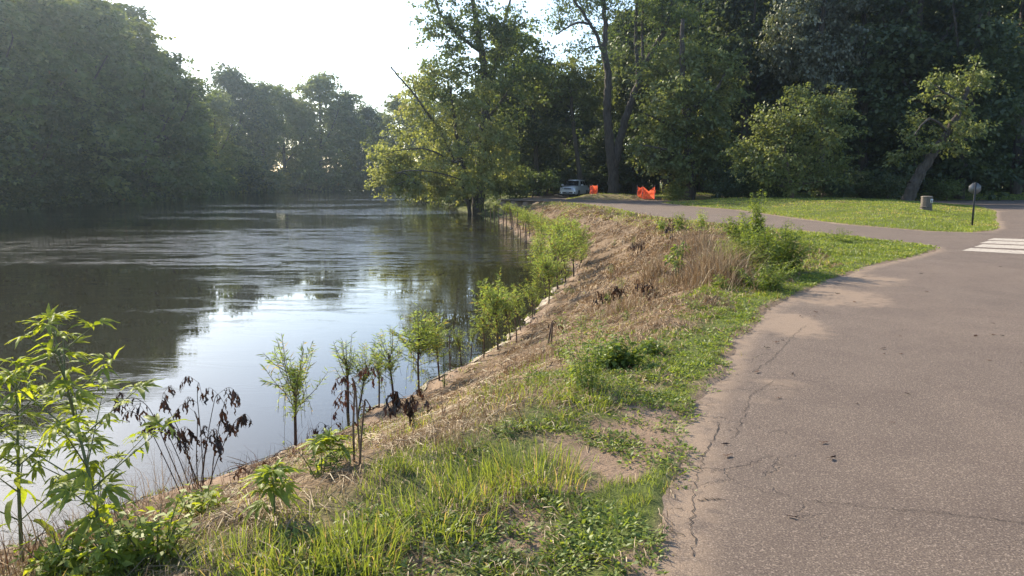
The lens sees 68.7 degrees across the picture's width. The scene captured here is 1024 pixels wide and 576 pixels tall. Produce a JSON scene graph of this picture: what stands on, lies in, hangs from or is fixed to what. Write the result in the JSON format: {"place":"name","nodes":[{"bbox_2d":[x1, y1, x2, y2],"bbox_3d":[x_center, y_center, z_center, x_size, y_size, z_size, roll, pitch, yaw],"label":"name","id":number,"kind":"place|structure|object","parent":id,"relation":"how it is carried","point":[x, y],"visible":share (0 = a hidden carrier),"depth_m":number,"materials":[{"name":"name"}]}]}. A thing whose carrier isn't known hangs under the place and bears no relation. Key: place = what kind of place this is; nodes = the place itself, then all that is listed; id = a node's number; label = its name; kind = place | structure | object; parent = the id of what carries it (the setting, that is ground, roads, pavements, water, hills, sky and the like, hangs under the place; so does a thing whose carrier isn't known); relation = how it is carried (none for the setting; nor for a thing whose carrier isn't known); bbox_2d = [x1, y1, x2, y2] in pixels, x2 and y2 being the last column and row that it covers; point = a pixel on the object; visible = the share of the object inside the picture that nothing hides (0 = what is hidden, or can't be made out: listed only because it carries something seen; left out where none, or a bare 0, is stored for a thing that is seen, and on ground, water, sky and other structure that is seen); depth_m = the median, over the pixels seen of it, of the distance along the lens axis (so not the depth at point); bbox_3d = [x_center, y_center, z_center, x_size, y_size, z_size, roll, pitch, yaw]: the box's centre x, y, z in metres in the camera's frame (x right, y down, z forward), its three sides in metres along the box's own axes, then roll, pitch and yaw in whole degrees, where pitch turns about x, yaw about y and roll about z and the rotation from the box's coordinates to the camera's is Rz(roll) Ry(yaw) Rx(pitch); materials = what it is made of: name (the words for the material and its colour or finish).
{"place":"outdoors","nodes":[
{"label":"outdoors","id":0,"kind":"place"},
{"bbox_2d":[0,190,571,549],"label":"river","id":1,"kind":"structure","parent":0,"point":[215,294],"depth_m":19.90,"materials":[{"name":"black liquid"}]},
{"bbox_2d":[109,0,649,180],"label":"sky","id":2,"kind":"structure","parent":0,"point":[282,41],"materials":[{"name":"white"}]},
{"bbox_2d":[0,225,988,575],"bbox_3d":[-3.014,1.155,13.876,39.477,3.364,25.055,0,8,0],"label":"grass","id":3,"kind":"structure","parent":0,"point":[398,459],"depth_m":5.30,"materials":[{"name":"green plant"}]},
{"bbox_2d":[0,183,1023,575],"bbox_3d":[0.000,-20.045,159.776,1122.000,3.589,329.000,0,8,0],"label":"ground","id":4,"kind":"structure","parent":0,"point":[610,469],"depth_m":4.85,"materials":[{"name":"brown soil"}]},
{"bbox_2d":[0,0,51,209],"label":"river bank tree","id":5,"kind":"object","parent":4,"relation":"on","point":[19,99],"visible":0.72,"depth_m":78.87,"materials":[{"name":"green plant"}]},
{"bbox_2d":[0,56,62,210],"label":"river bank tree","id":6,"kind":"object","parent":4,"relation":"on","point":[26,188],"visible":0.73,"depth_m":78.77,"materials":[{"name":"green plant"}]},
{"bbox_2d":[0,0,72,196],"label":"river bank tree","id":7,"kind":"object","parent":4,"relation":"on","point":[13,14],"visible":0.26,"depth_m":82.15,"materials":[{"name":"green plant"}]},
{"bbox_2d":[0,62,86,208],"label":"river bank tree","id":8,"kind":"object","parent":4,"relation":"on","point":[52,196],"visible":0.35,"depth_m":85.27,"materials":[{"name":"green plant"}]},
{"bbox_2d":[0,366,86,561],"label":"giant ragweed","id":9,"kind":"object","parent":4,"relation":"on","point":[21,494],"visible":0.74,"depth_m":3.74,"materials":[{"name":"green plant"}]},
{"bbox_2d":[0,0,96,205],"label":"river bank tree","id":10,"kind":"object","parent":4,"relation":"on","point":[54,57],"visible":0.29,"depth_m":88.67,"materials":[{"name":"green plant"}]},
{"bbox_2d":[7,520,96,575],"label":"leafy weed","id":11,"kind":"object","parent":4,"relation":"on","point":[45,560],"visible":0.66,"depth_m":3.45,"materials":[{"name":"green plant"}]},
{"bbox_2d":[36,77,113,204],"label":"river bank tree","id":12,"kind":"object","parent":4,"relation":"on","point":[82,168],"visible":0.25,"depth_m":93.71,"materials":[{"name":"green plant"}]},
{"bbox_2d":[0,0,154,203],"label":"river bank tree","id":13,"kind":"object","parent":4,"relation":"on","point":[76,8],"visible":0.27,"depth_m":95.47,"materials":[{"name":"green plant"}]},
{"bbox_2d":[5,397,165,547],"bbox_3d":[-2.257,1.000,4.015,0.629,0.834,0.566,0,8,0],"label":"giant ragweed","id":14,"kind":"object","parent":4,"relation":"on","point":[85,440],"visible":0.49,"depth_m":3.92,"materials":[{"name":"green plant"}]},
{"bbox_2d":[0,303,194,554],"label":"giant ragweed","id":15,"kind":"object","parent":4,"relation":"on","point":[81,476],"visible":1,"depth_m":3.59,"materials":[{"name":"green plant"}]},
{"bbox_2d":[50,514,154,575],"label":"leafy weed","id":16,"kind":"object","parent":4,"relation":"on","point":[111,544],"visible":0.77,"depth_m":3.34,"materials":[{"name":"green plant"}]},
{"bbox_2d":[0,491,208,575],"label":"leafy weed","id":17,"kind":"object","parent":4,"relation":"on","point":[31,548],"visible":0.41,"depth_m":3.75,"materials":[{"name":"plant"}]},
{"bbox_2d":[44,0,180,203],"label":"river bank tree","id":18,"kind":"object","parent":4,"relation":"on","point":[117,58],"visible":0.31,"depth_m":103.07,"materials":[{"name":"green plant"}]},
{"bbox_2d":[77,80,148,203],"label":"river bank tree","id":19,"kind":"object","parent":4,"relation":"on","point":[115,118],"visible":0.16,"depth_m":101.15,"materials":[{"name":"green plant"}]},
{"bbox_2d":[109,159,175,202],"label":"bank bush","id":20,"kind":"object","parent":4,"relation":"on","point":[133,177],"visible":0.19,"depth_m":108.73,"materials":[{"name":"green plant"}]},
{"bbox_2d":[85,489,200,571],"bbox_3d":[-1.691,1.133,3.521,0.494,0.376,0.465,0,8,0],"label":"leafy weed","id":21,"kind":"object","parent":4,"relation":"on","point":[147,542],"visible":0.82,"depth_m":3.44,"materials":[{"name":"green plant"}]},
{"bbox_2d":[108,0,194,169],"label":"river bank tree","id":22,"kind":"object","parent":4,"relation":"on","point":[134,11],"depth_m":132.52,"materials":[{"name":"green plant"}]},
{"bbox_2d":[103,13,221,200],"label":"river bank tree","id":23,"kind":"object","parent":4,"relation":"on","point":[143,39],"visible":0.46,"depth_m":116.50,"materials":[{"name":"green plant"}]},
{"bbox_2d":[108,435,235,505],"bbox_3d":[-3.227,1.732,7.070,1.356,0.903,1.237,-5,10,-32],"label":"dry grass clump","id":24,"kind":"object","parent":4,"relation":"on","point":[163,491],"visible":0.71,"depth_m":7.19,"materials":[{"name":"plant"}]},
{"bbox_2d":[126,47,223,198],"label":"river bank tree","id":25,"kind":"object","parent":4,"relation":"on","point":[193,142],"visible":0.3,"depth_m":127.90,"materials":[{"name":"green plant"}]},
{"bbox_2d":[110,376,252,488],"bbox_3d":[-3.152,1.438,7.274,1.396,1.125,0.457,1,8,4],"label":"wilted weed","id":26,"kind":"object","parent":4,"relation":"on","point":[230,429],"visible":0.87,"depth_m":7.21,"materials":[{"name":"brown plant"}]},
{"bbox_2d":[156,483,241,526],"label":"leafy weed","id":27,"kind":"object","parent":4,"relation":"on","point":[213,494],"visible":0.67,"depth_m":4.21,"materials":[{"name":"green plant"}]},
{"bbox_2d":[202,89,263,193],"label":"river bank tree","id":28,"kind":"object","parent":4,"relation":"on","point":[226,151],"visible":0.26,"depth_m":172.17,"materials":[{"name":"green plant"}]},
{"bbox_2d":[205,62,274,192],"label":"river bank tree","id":29,"kind":"object","parent":4,"relation":"on","point":[229,80],"visible":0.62,"depth_m":183.56,"materials":[{"name":"green plant"}]},
{"bbox_2d":[178,511,315,575],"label":"grass tuft","id":30,"kind":"object","parent":4,"relation":"on","point":[267,532],"visible":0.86,"depth_m":3.32,"materials":[{"name":"green plant"}]},
{"bbox_2d":[217,79,294,192],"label":"river bank tree","id":31,"kind":"object","parent":4,"relation":"on","point":[276,127],"visible":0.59,"depth_m":188.64,"materials":[{"name":"green plant"}]},
{"bbox_2d":[239,457,306,525],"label":"giant ragweed","id":32,"kind":"object","parent":4,"relation":"on","point":[264,477],"visible":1,"depth_m":3.67,"materials":[{"name":"green plant"}]},
{"bbox_2d":[252,81,326,191],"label":"river bank tree","id":33,"kind":"object","parent":4,"relation":"on","point":[286,104],"visible":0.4,"depth_m":199.79,"materials":[{"name":"green plant"}]},
{"bbox_2d":[259,332,332,444],"bbox_3d":[-2.660,1.354,9.010,0.801,1.739,0.830,3,9,21],"label":"willow sapling","id":34,"kind":"object","parent":4,"relation":"on","point":[297,378],"visible":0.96,"depth_m":8.93,"materials":[{"name":"green plant"}]},
{"bbox_2d":[225,520,369,575],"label":"grass tuft","id":35,"kind":"object","parent":4,"relation":"on","point":[305,545],"visible":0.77,"depth_m":3.24,"materials":[{"name":"green plant"}]},
{"bbox_2d":[279,152,340,191],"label":"bank bush","id":36,"kind":"object","parent":4,"relation":"on","point":[302,172],"visible":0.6,"depth_m":199.78,"materials":[{"name":"green plant"}]},
{"bbox_2d":[277,68,372,191],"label":"river bank tree","id":37,"kind":"object","parent":4,"relation":"on","point":[320,85],"visible":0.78,"depth_m":204.56,"materials":[{"name":"green plant"}]},
{"bbox_2d":[296,427,357,469],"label":"giant ragweed","id":38,"kind":"object","parent":4,"relation":"on","point":[328,438],"visible":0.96,"depth_m":4.45,"materials":[{"name":"green plant"}]},
{"bbox_2d":[304,89,372,190],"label":"river bank tree","id":39,"kind":"object","parent":4,"relation":"on","point":[357,131],"visible":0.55,"depth_m":213.02,"materials":[{"name":"green plant"}]},
{"bbox_2d":[330,331,363,411],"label":"willow sapling","id":40,"kind":"object","parent":4,"relation":"on","point":[346,362],"visible":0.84,"depth_m":10.39,"materials":[{"name":"green plant"}]},
{"bbox_2d":[294,494,422,575],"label":"grass tuft","id":41,"kind":"object","parent":4,"relation":"on","point":[358,534],"visible":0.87,"depth_m":3.37,"materials":[{"name":"green plant"}]},
{"bbox_2d":[331,367,385,465],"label":"wilted weed","id":42,"kind":"object","parent":4,"relation":"on","point":[353,384],"visible":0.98,"depth_m":4.47,"materials":[{"name":"red plant"}]},
{"bbox_2d":[339,103,379,189],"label":"river bank tree","id":43,"kind":"object","parent":4,"relation":"on","point":[367,112],"visible":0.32,"depth_m":223.55,"materials":[{"name":"green plant"}]},
{"bbox_2d":[343,339,383,415],"bbox_3d":[-2.017,1.324,10.287,0.604,1.279,0.502,7,11,42],"label":"willow sapling","id":44,"kind":"object","parent":4,"relation":"on","point":[365,376],"visible":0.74,"depth_m":10.21,"materials":[{"name":"green plant"}]},
{"bbox_2d":[363,324,405,392],"bbox_3d":[-1.704,1.147,9.988,0.659,1.364,0.601,6,10,36],"label":"willow sapling","id":45,"kind":"object","parent":4,"relation":"on","point":[390,365],"visible":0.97,"depth_m":9.93,"materials":[{"name":"green plant"}]},
{"bbox_2d":[363,91,423,186],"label":"river bank tree","id":46,"kind":"object","parent":4,"relation":"on","point":[387,119],"visible":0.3,"depth_m":208.08,"materials":[{"name":"green plant"}]},
{"bbox_2d":[383,388,431,425],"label":"wilted weed","id":47,"kind":"object","parent":4,"relation":"on","point":[397,403],"visible":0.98,"depth_m":6.15,"materials":[{"name":"brown plant"}]},
{"bbox_2d":[0,209,815,575],"bbox_3d":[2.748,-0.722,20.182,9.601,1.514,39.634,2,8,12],"label":"dry stems","id":48,"kind":"object","parent":4,"relation":"on","point":[444,407],"depth_m":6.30,"materials":[{"name":"brown plant"}]},
{"bbox_2d":[388,302,452,389],"bbox_3d":[-1.352,1.028,11.189,1.088,1.711,0.928,3,9,22],"label":"willow sapling","id":49,"kind":"object","parent":4,"relation":"on","point":[421,344],"visible":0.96,"depth_m":11.18,"materials":[{"name":"green plant"}]},
{"bbox_2d":[0,201,844,575],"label":"straw mat","id":50,"kind":"object","parent":4,"relation":"on","point":[618,265],"visible":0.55,"depth_m":6.45,"materials":[{"name":"beige plant"}]},
{"bbox_2d":[363,467,509,549],"bbox_3d":[-0.370,1.063,3.709,0.816,0.200,0.801,0,8,0],"label":"grass tuft","id":51,"kind":"object","parent":4,"relation":"on","point":[437,502],"visible":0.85,"depth_m":3.73,"materials":[{"name":"green plant"}]},
{"bbox_2d":[360,59,531,213],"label":"leaning maple","id":52,"kind":"object","parent":4,"relation":"on","point":[400,176],"visible":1,"depth_m":68.68,"materials":[{"name":"green plant"}]},
{"bbox_2d":[410,384,496,460],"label":"dry grass clump","id":53,"kind":"object","parent":4,"relation":"on","point":[459,435],"visible":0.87,"depth_m":4.70,"materials":[{"name":"plant"}]},
{"bbox_2d":[409,445,540,509],"bbox_3d":[-0.194,1.026,4.099,0.733,0.192,0.742,0,8,0],"label":"grass tuft","id":54,"kind":"object","parent":4,"relation":"on","point":[449,472],"visible":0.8,"depth_m":4.09,"materials":[{"name":"green plant"}]},
{"bbox_2d":[398,0,570,212],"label":"silver maple","id":55,"kind":"object","parent":4,"relation":"on","point":[515,37],"visible":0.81,"depth_m":69.40,"materials":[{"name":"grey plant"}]},
{"bbox_2d":[470,266,518,349],"bbox_3d":[-0.309,0.500,13.518,0.921,1.793,1.075,0,8,-1],"label":"willow sapling","id":56,"kind":"object","parent":4,"relation":"on","point":[493,297],"visible":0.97,"depth_m":13.42,"materials":[{"name":"green plant"}]},
{"bbox_2d":[484,175,529,202],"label":"bush","id":57,"kind":"object","parent":4,"relation":"on","point":[521,186],"visible":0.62,"depth_m":71.75,"materials":[{"name":"green plant"}]},
{"bbox_2d":[463,21,563,193],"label":"forest tree","id":58,"kind":"object","parent":4,"relation":"on","point":[529,155],"visible":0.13,"depth_m":80.71,"materials":[{"name":"green plant"}]},
{"bbox_2d":[498,161,561,198],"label":"bush","id":59,"kind":"object","parent":4,"relation":"on","point":[547,181],"visible":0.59,"depth_m":72.37,"materials":[{"name":"green plant"}]},
{"bbox_2d":[472,430,597,500],"bbox_3d":[0.143,0.998,4.218,0.757,0.213,0.873,0,8,0],"label":"grass tuft","id":60,"kind":"object","parent":4,"relation":"on","point":[567,463],"visible":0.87,"depth_m":4.27,"materials":[{"name":"green plant"}]},
{"bbox_2d":[492,50,580,195],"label":"forest tree","id":61,"kind":"object","parent":4,"relation":"on","point":[551,146],"visible":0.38,"depth_m":78.56,"materials":[{"name":"green plant"}]},
{"bbox_2d":[530,242,566,303],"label":"willow sapling","id":62,"kind":"object","parent":4,"relation":"on","point":[546,267],"visible":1,"depth_m":18.68,"materials":[{"name":"green plant"}]},
{"bbox_2d":[533,223,573,290],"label":"willow sapling","id":63,"kind":"object","parent":4,"relation":"on","point":[553,248],"visible":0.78,"depth_m":21.59,"materials":[{"name":"green plant"}]},
{"bbox_2d":[195,231,939,575],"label":"ground cover","id":64,"kind":"object","parent":4,"relation":"on","point":[563,551],"visible":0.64,"depth_m":3.77,"materials":[{"name":"green plant"}]},
{"bbox_2d":[514,42,620,194],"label":"maple","id":65,"kind":"object","parent":4,"relation":"on","point":[568,88],"visible":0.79,"depth_m":75.03,"materials":[{"name":"green plant"}]},
{"bbox_2d":[540,74,602,152],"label":"forest tree","id":66,"kind":"object","parent":4,"relation":"on","point":[586,130],"visible":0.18,"depth_m":91.62,"materials":[{"name":"green plant"}]},
{"bbox_2d":[554,309,614,390],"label":"feathery weed","id":67,"kind":"object","parent":4,"relation":"on","point":[578,366],"visible":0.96,"depth_m":6.02,"materials":[{"name":"green plant"}]},
{"bbox_2d":[551,141,628,194],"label":"bush","id":68,"kind":"object","parent":4,"relation":"on","point":[586,165],"visible":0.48,"depth_m":83.63,"materials":[{"name":"green plant"}]},
{"bbox_2d":[542,375,637,413],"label":"grass tuft","id":69,"kind":"object","parent":4,"relation":"on","point":[604,405],"visible":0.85,"depth_m":5.71,"materials":[{"name":"green plant"}]},
{"bbox_2d":[580,332,651,369],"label":"leafy bush weed","id":70,"kind":"object","parent":4,"relation":"on","point":[617,355],"visible":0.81,"depth_m":6.96,"materials":[{"name":"green plant"}]},
{"bbox_2d":[574,1,675,192],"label":"forest tree","id":71,"kind":"object","parent":4,"relation":"on","point":[598,148],"visible":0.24,"depth_m":81.92,"materials":[{"name":"green plant"}]},
{"bbox_2d":[530,0,730,193],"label":"forked tree","id":72,"kind":"object","parent":4,"relation":"on","point":[613,155],"visible":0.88,"depth_m":69.03,"materials":[{"name":"green plant"}]},
{"bbox_2d":[586,287,681,325],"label":"dry grass clump","id":73,"kind":"object","parent":4,"relation":"on","point":[634,300],"visible":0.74,"depth_m":12.35,"materials":[{"name":"plant"}]},
{"bbox_2d":[589,152,683,192],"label":"bush","id":74,"kind":"object","parent":4,"relation":"on","point":[626,166],"visible":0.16,"depth_m":83.22,"materials":[{"name":"green plant"}]},
{"bbox_2d":[623,245,677,288],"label":"dry grass clump","id":75,"kind":"object","parent":4,"relation":"on","point":[651,272],"visible":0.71,"depth_m":15.67,"materials":[{"name":"plant"}]},
{"bbox_2d":[586,0,721,192],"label":"forest tree","id":76,"kind":"object","parent":4,"relation":"on","point":[620,78],"visible":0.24,"depth_m":76.92,"materials":[{"name":"green plant"}]},
{"bbox_2d":[620,19,761,199],"bbox_3d":[15.189,-14.373,62.310,12.084,15.488,9.668,0,8,0],"label":"broad maple","id":77,"kind":"object","parent":4,"relation":"on","point":[676,146],"visible":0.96,"depth_m":62.07,"materials":[{"name":"green plant"}]},
{"bbox_2d":[647,219,739,264],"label":"dry grass clump","id":78,"kind":"object","parent":4,"relation":"on","point":[698,247],"visible":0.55,"depth_m":17.96,"materials":[{"name":"plant"}]},
{"bbox_2d":[618,0,774,191],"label":"forest tree","id":79,"kind":"object","parent":4,"relation":"on","point":[707,9],"visible":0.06,"depth_m":82.31,"materials":[{"name":"green plant"}]},
{"bbox_2d":[641,230,786,293],"bbox_3d":[3.378,-0.415,12.870,2.397,1.310,4.078,0,8,0],"label":"dry grass clump","id":80,"kind":"object","parent":4,"relation":"on","point":[712,264],"visible":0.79,"depth_m":12.28,"materials":[{"name":"plant"}]},
{"bbox_2d":[699,162,759,198],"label":"bush","id":81,"kind":"object","parent":4,"relation":"on","point":[725,181],"visible":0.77,"depth_m":60.51,"materials":[{"name":"green plant"}]},
{"bbox_2d":[689,0,814,162],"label":"forest tree","id":82,"kind":"object","parent":4,"relation":"on","point":[753,88],"visible":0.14,"depth_m":78.60,"materials":[{"name":"green plant"}]},
{"bbox_2d":[736,189,767,263],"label":"tall weed","id":83,"kind":"object","parent":4,"relation":"on","point":[756,216],"visible":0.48,"depth_m":14.16,"materials":[{"name":"green plant"}]},
{"bbox_2d":[730,224,784,275],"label":"weed clump","id":84,"kind":"object","parent":4,"relation":"on","point":[768,250],"visible":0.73,"depth_m":13.11,"materials":[{"name":"green plant"}]},
{"bbox_2d":[684,0,831,192],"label":"forest tree","id":85,"kind":"object","parent":4,"relation":"on","point":[742,9],"visible":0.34,"depth_m":70.88,"materials":[{"name":"green plant"}]},
{"bbox_2d":[728,161,794,197],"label":"bush","id":86,"kind":"object","parent":4,"relation":"on","point":[753,184],"visible":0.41,"depth_m":57.30,"materials":[{"name":"green plant"}]},
{"bbox_2d":[727,257,800,291],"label":"weed clump","id":87,"kind":"object","parent":4,"relation":"on","point":[774,283],"visible":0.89,"depth_m":11.53,"materials":[{"name":"green plant"}]},
{"bbox_2d":[529,192,1023,236],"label":"lawn grass","id":88,"kind":"structure","parent":4,"relation":"on","point":[992,223],"depth_m":37.10,"materials":[{"name":"green plant"}]},
{"bbox_2d":[757,219,816,271],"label":"weed clump","id":89,"kind":"object","parent":4,"relation":"on","point":[785,250],"visible":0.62,"depth_m":13.47,"materials":[{"name":"green plant"}]},
{"bbox_2d":[717,82,867,197],"bbox_3d":[20.126,-10.444,54.011,10.136,8.809,8.174,0,8,0],"label":"maple","id":90,"kind":"object","parent":4,"relation":"on","point":[785,127],"visible":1,"depth_m":52.87,"materials":[{"name":"green plant"}]},
{"bbox_2d":[730,0,855,191],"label":"forest tree","id":91,"kind":"object","parent":4,"relation":"on","point":[783,84],"visible":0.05,"depth_m":80.64,"materials":[{"name":"green plant"}]},
{"bbox_2d":[746,0,884,196],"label":"vine draped tree","id":92,"kind":"object","parent":4,"relation":"on","point":[819,72],"visible":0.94,"depth_m":64.61,"materials":[{"name":"green plant"}]},
{"bbox_2d":[794,160,862,197],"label":"bush","id":93,"kind":"object","parent":4,"relation":"on","point":[846,189],"visible":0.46,"depth_m":57.90,"materials":[{"name":"green plant"}]},
{"bbox_2d":[817,166,885,197],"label":"bush","id":94,"kind":"object","parent":4,"relation":"on","point":[859,177],"visible":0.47,"depth_m":59.55,"materials":[{"name":"green plant"}]},
{"bbox_2d":[780,0,953,193],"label":"forest tree","id":95,"kind":"object","parent":4,"relation":"on","point":[874,82],"visible":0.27,"depth_m":65.09,"materials":[{"name":"green plant"}]},
{"bbox_2d":[814,5,953,160],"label":"forest tree","id":96,"kind":"object","parent":4,"relation":"on","point":[853,45],"visible":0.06,"depth_m":82.83,"materials":[{"name":"green plant"}]},
{"bbox_2d":[856,171,912,199],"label":"bush","id":97,"kind":"object","parent":4,"relation":"on","point":[888,183],"visible":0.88,"depth_m":59.36,"materials":[{"name":"green plant"}]},
{"bbox_2d":[834,0,1018,198],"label":"forest tree","id":98,"kind":"object","parent":4,"relation":"on","point":[918,65],"visible":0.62,"depth_m":63.16,"materials":[{"name":"green plant"}]},
{"bbox_2d":[918,176,968,200],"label":"bush","id":99,"kind":"object","parent":4,"relation":"on","point":[945,189],"visible":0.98,"depth_m":61.36,"materials":[{"name":"green plant"}]},
{"bbox_2d":[868,0,1023,200],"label":"forest tree","id":100,"kind":"object","parent":4,"relation":"on","point":[996,37],"visible":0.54,"depth_m":61.26,"materials":[{"name":"green plant"}]},
{"bbox_2d":[882,52,1014,200],"bbox_3d":[30.636,-11.086,52.120,9.846,10.499,6.467,0,8,0],"label":"leaning tree","id":101,"kind":"object","parent":4,"relation":"on","point":[957,109],"visible":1,"depth_m":52.05,"materials":[{"name":"green plant"}]},
{"bbox_2d":[930,0,1023,193],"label":"forest tree","id":102,"kind":"object","parent":4,"relation":"on","point":[1018,147],"visible":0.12,"depth_m":70.03,"materials":[{"name":"green plant"}]},
{"bbox_2d":[498,193,1023,575],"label":"path","id":103,"kind":"structure","parent":0,"point":[930,482],"depth_m":5.21,"materials":[{"name":"grey asphalt"}]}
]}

